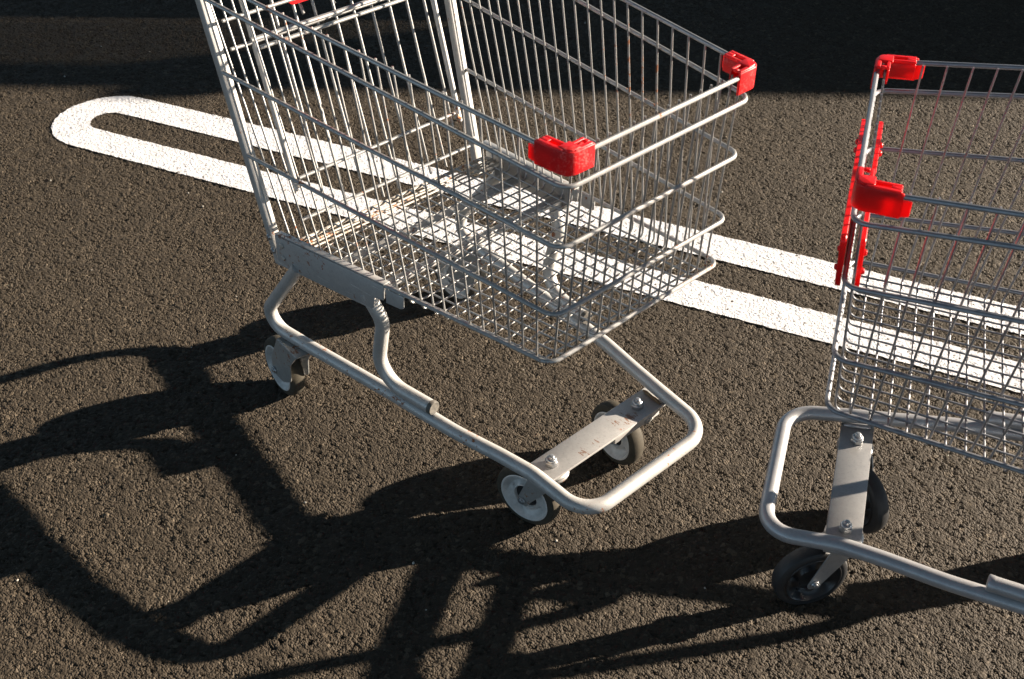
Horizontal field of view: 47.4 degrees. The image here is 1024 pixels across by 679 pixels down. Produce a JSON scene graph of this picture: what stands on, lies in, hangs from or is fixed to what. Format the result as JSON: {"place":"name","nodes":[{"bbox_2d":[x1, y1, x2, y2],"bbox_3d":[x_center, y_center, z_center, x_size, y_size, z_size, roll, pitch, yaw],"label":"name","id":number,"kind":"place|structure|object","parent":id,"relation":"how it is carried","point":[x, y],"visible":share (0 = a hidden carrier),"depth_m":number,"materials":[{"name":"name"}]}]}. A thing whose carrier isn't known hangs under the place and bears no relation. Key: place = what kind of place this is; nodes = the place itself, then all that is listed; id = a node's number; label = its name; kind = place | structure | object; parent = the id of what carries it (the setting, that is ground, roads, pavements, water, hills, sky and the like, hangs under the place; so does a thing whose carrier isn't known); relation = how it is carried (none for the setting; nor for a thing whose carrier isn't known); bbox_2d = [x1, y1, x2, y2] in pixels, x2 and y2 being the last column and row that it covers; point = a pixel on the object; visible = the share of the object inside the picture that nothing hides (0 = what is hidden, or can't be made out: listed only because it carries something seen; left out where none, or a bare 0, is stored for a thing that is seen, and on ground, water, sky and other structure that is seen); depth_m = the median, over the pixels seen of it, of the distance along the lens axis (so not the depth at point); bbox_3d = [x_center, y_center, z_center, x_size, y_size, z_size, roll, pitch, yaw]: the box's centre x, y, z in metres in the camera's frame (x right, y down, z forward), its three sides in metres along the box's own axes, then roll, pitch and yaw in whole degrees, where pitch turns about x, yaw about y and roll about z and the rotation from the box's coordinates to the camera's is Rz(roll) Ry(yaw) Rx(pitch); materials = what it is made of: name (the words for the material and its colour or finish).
{"place":"outdoors","nodes":[
{"label":"outdoors","id":0,"kind":"place"},
{"bbox_2d":[0,0,1023,678],"bbox_3d":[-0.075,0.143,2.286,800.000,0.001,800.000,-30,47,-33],"label":"asphalt ground","id":1,"kind":"structure","parent":0,"point":[152,526],"depth_m":2.33,"materials":[{"name":"grey asphalt"}]},
{"bbox_2d":[195,0,756,524],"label":"shopping cart","id":2,"kind":"object","parent":1,"relation":"on","point":[535,492],"visible":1,"depth_m":1.94,"materials":[{"name":"metal"}]},
{"bbox_2d":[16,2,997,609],"bbox_3d":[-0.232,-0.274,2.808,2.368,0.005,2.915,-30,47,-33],"label":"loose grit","id":3,"kind":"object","parent":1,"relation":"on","point":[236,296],"visible":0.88,"depth_m":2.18,"materials":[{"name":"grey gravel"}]},
{"bbox_2d":[51,96,1023,393],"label":"parking line","id":4,"kind":"object","parent":1,"relation":"on","point":[71,126],"visible":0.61,"depth_m":2.76,"materials":[{"name":"paint"}]},
{"bbox_2d":[759,54,1023,614],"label":"shopping cart","id":5,"kind":"object","parent":1,"relation":"on","point":[814,568],"visible":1,"depth_m":1.72,"materials":[{"name":"metal"}]}
]}

